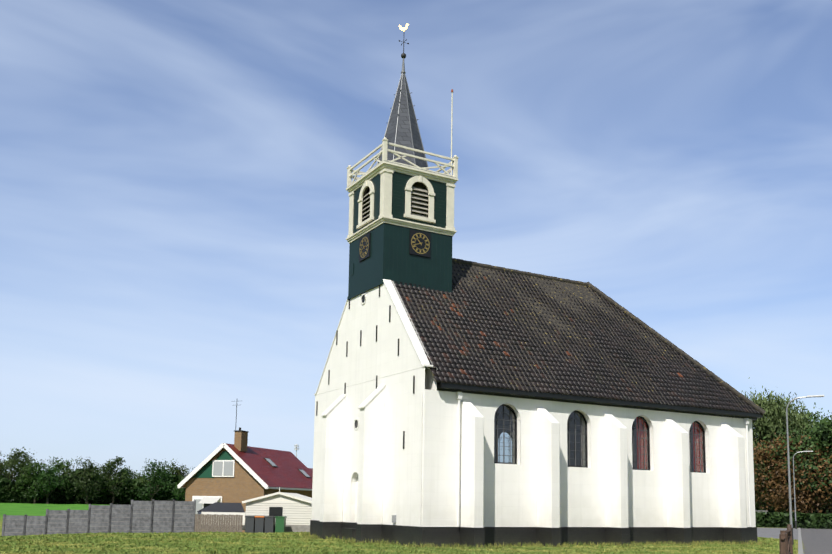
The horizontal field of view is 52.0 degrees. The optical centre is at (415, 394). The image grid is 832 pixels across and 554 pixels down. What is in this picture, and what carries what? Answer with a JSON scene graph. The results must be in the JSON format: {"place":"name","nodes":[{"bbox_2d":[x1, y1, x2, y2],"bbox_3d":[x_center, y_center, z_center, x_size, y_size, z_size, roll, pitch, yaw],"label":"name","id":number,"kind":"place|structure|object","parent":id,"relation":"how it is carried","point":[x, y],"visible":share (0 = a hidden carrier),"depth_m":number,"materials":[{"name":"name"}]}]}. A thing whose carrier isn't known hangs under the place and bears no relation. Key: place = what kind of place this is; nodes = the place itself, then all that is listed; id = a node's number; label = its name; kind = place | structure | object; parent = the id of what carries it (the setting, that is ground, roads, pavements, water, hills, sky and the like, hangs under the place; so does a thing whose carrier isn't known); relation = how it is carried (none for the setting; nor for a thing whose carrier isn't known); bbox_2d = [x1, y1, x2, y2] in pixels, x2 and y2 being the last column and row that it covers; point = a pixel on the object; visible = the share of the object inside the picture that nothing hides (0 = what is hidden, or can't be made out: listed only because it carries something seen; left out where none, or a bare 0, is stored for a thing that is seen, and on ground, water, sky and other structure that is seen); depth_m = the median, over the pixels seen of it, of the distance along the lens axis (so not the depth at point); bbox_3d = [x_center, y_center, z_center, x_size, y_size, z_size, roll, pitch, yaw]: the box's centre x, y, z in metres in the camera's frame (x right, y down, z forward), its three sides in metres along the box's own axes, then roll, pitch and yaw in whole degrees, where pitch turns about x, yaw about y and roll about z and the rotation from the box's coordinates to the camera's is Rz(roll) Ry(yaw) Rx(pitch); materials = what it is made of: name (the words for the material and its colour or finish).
{"place":"outdoors","nodes":[
{"label":"outdoors","id":0,"kind":"place"},
{"bbox_2d":[0,531,796,553],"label":"grass","id":1,"kind":"structure","parent":0,"point":[307,542],"depth_m":32.93,"materials":[{"name":"green plant"}]},
{"bbox_2d":[346,24,457,299],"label":"church tower","id":2,"kind":"structure","parent":0,"point":[401,214],"depth_m":38.76,"materials":[{"name":"green wood"}]},
{"bbox_2d":[0,503,805,553],"bbox_3d":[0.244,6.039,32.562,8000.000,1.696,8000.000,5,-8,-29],"label":"terrain","id":3,"kind":"structure","parent":0,"point":[31,509],"depth_m":143.91,"materials":[{"name":"green plant"}]},
{"bbox_2d":[0,452,9,474],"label":"tree trunk","id":4,"kind":"object","parent":3,"relation":"on","point":[3,466],"visible":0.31,"depth_m":224.15,"materials":[{"name":"green plant"}]},
{"bbox_2d":[0,447,35,493],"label":"tree","id":5,"kind":"object","parent":3,"relation":"on","point":[14,461],"visible":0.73,"depth_m":217.13,"materials":[{"name":"green plant"}]},
{"bbox_2d":[2,451,36,480],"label":"tree trunk","id":6,"kind":"object","parent":3,"relation":"on","point":[30,460],"visible":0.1,"depth_m":232.39,"materials":[{"name":"green plant"}]},
{"bbox_2d":[11,459,48,503],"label":"tree","id":7,"kind":"object","parent":3,"relation":"on","point":[23,479],"visible":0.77,"depth_m":213.00,"materials":[{"name":"green plant"}]},
{"bbox_2d":[25,464,74,503],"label":"tree","id":8,"kind":"object","parent":3,"relation":"on","point":[47,474],"visible":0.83,"depth_m":212.17,"materials":[{"name":"green plant"}]},
{"bbox_2d":[44,456,77,489],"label":"tree","id":9,"kind":"object","parent":3,"relation":"on","point":[59,466],"visible":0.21,"depth_m":225.10,"materials":[{"name":"green plant"}]},
{"bbox_2d":[57,456,118,503],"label":"tree","id":10,"kind":"object","parent":3,"relation":"on","point":[89,473],"visible":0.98,"depth_m":217.89,"materials":[{"name":"green plant"}]},
{"bbox_2d":[0,468,184,504],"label":"trees","id":11,"kind":"object","parent":3,"relation":"on","point":[57,495],"visible":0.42,"depth_m":222.04,"materials":[{"name":"green plant"}]},
{"bbox_2d":[1,499,195,535],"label":"concrete panel fence","id":12,"kind":"object","parent":3,"relation":"on","point":[156,516],"visible":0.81,"depth_m":52.62,"materials":[{"name":"grey concrete"}]},
{"bbox_2d":[93,456,132,503],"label":"tree","id":13,"kind":"object","parent":3,"relation":"on","point":[109,470],"visible":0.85,"depth_m":223.23,"materials":[{"name":"green plant"}]},
{"bbox_2d":[115,465,136,478],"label":"tree trunk","id":14,"kind":"object","parent":3,"relation":"on","point":[125,469],"visible":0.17,"depth_m":243.70,"materials":[{"name":"green plant"}]},
{"bbox_2d":[131,471,153,483],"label":"tree trunk","id":15,"kind":"object","parent":3,"relation":"on","point":[139,477],"visible":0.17,"depth_m":234.16,"materials":[{"name":"green plant"}]},
{"bbox_2d":[131,458,174,500],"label":"tree","id":16,"kind":"object","parent":3,"relation":"on","point":[151,489],"visible":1,"depth_m":224.97,"materials":[{"name":"green plant"}]},
{"bbox_2d":[140,458,185,492],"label":"tree","id":17,"kind":"object","parent":3,"relation":"on","point":[173,465],"visible":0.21,"depth_m":235.33,"materials":[{"name":"green plant"}]},
{"bbox_2d":[167,471,191,500],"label":"tree","id":18,"kind":"object","parent":3,"relation":"on","point":[178,491],"visible":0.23,"depth_m":215.02,"materials":[{"name":"green plant"}]},
{"bbox_2d":[169,465,194,476],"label":"tree trunk","id":19,"kind":"object","parent":3,"relation":"on","point":[183,473],"visible":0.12,"depth_m":237.33,"materials":[{"name":"green plant"}]},
{"bbox_2d":[194,502,245,532],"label":"shed","id":20,"kind":"structure","parent":3,"relation":"on","point":[221,517],"depth_m":52.93,"materials":[{"name":"beige brick"}]},
{"bbox_2d":[177,404,312,531],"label":"house","id":21,"kind":"structure","parent":3,"relation":"on","point":[239,470],"depth_m":63.89,"materials":[{"name":"brick"}]},
{"bbox_2d":[245,516,286,532],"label":"trash bins","id":22,"kind":"object","parent":3,"relation":"on","point":[261,524],"visible":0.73,"depth_m":51.89,"materials":[{"name":"grey plastic"}]},
{"bbox_2d":[242,487,311,531],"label":"white shed","id":23,"kind":"structure","parent":3,"relation":"on","point":[295,509],"depth_m":53.13,"materials":[{"name":"white wood"}]},
{"bbox_2d":[310,389,757,547],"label":"church nave walls","id":24,"kind":"structure","parent":3,"relation":"on","point":[542,492],"depth_m":36.57,"materials":[{"name":"white paint"}]},
{"bbox_2d":[311,284,436,542],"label":"church front wall","id":25,"kind":"structure","parent":24,"relation":"attached to","point":[378,379],"depth_m":36.61,"materials":[{"name":"white paint"}]},
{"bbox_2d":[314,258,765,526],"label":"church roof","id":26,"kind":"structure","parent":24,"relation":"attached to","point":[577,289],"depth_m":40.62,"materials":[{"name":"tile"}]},
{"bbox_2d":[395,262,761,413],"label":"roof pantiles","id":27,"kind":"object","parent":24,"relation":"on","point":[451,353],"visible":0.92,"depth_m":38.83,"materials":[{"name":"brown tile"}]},
{"bbox_2d":[494,404,705,472],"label":"arched windows","id":28,"kind":"structure","parent":24,"relation":"in","point":[643,458],"depth_m":39.12,"materials":[{"name":"black glass"}]},
{"bbox_2d":[742,377,829,513],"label":"foliage","id":29,"kind":"object","parent":3,"relation":"on","point":[771,422],"visible":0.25,"depth_m":110.62,"materials":[{"name":"green plant"}]},
{"bbox_2d":[779,524,792,553],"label":"wooden post","id":30,"kind":"object","parent":3,"relation":"on","point":[785,543],"visible":1,"depth_m":21.59,"materials":[{"name":"brown wood"}]},
{"bbox_2d":[753,432,831,513],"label":"foliage","id":31,"kind":"object","parent":3,"relation":"on","point":[802,498],"visible":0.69,"depth_m":97.44,"materials":[{"name":"plant"}]},
{"bbox_2d":[755,499,829,513],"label":"hedge shrubs","id":32,"kind":"object","parent":3,"relation":"on","point":[824,510],"depth_m":112.17,"materials":[{"name":"green plant"}]},
{"bbox_2d":[754,410,831,512],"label":"foliage","id":33,"kind":"object","parent":3,"relation":"on","point":[821,433],"visible":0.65,"depth_m":97.16,"materials":[{"name":"green plant"}]},
{"bbox_2d":[755,512,831,528],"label":"hedge","id":34,"kind":"object","parent":3,"relation":"on","point":[803,520],"visible":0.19,"depth_m":88.33,"materials":[{"name":"green plant"}]},
{"bbox_2d":[757,527,831,553],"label":"road","id":35,"kind":"structure","parent":3,"relation":"on","point":[817,541],"depth_m":58.36,"materials":[{"name":"grey asphalt"}]},
{"bbox_2d":[768,402,831,446],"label":"tree","id":36,"kind":"object","parent":3,"relation":"on","point":[810,415],"visible":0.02,"depth_m":115.64,"materials":[{"name":"green plant"}]},
{"bbox_2d":[793,451,812,528],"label":"street lamp","id":37,"kind":"object","parent":3,"relation":"on","point":[794,488],"visible":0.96,"depth_m":86.14,"materials":[{"name":"metal"}]},
{"bbox_2d":[786,395,823,544],"bbox_3d":[20.725,4.120,45.179,1.949,8.196,0.280,-2,-8,24],"label":"street lamp","id":38,"kind":"object","parent":3,"relation":"on","point":[789,487],"visible":0.92,"depth_m":45.48,"materials":[{"name":"metal"}]},
{"bbox_2d":[0,0,831,478],"label":"sky","id":39,"kind":"structure","parent":0,"point":[174,198],"materials":[{"name":"blue"}]}
]}

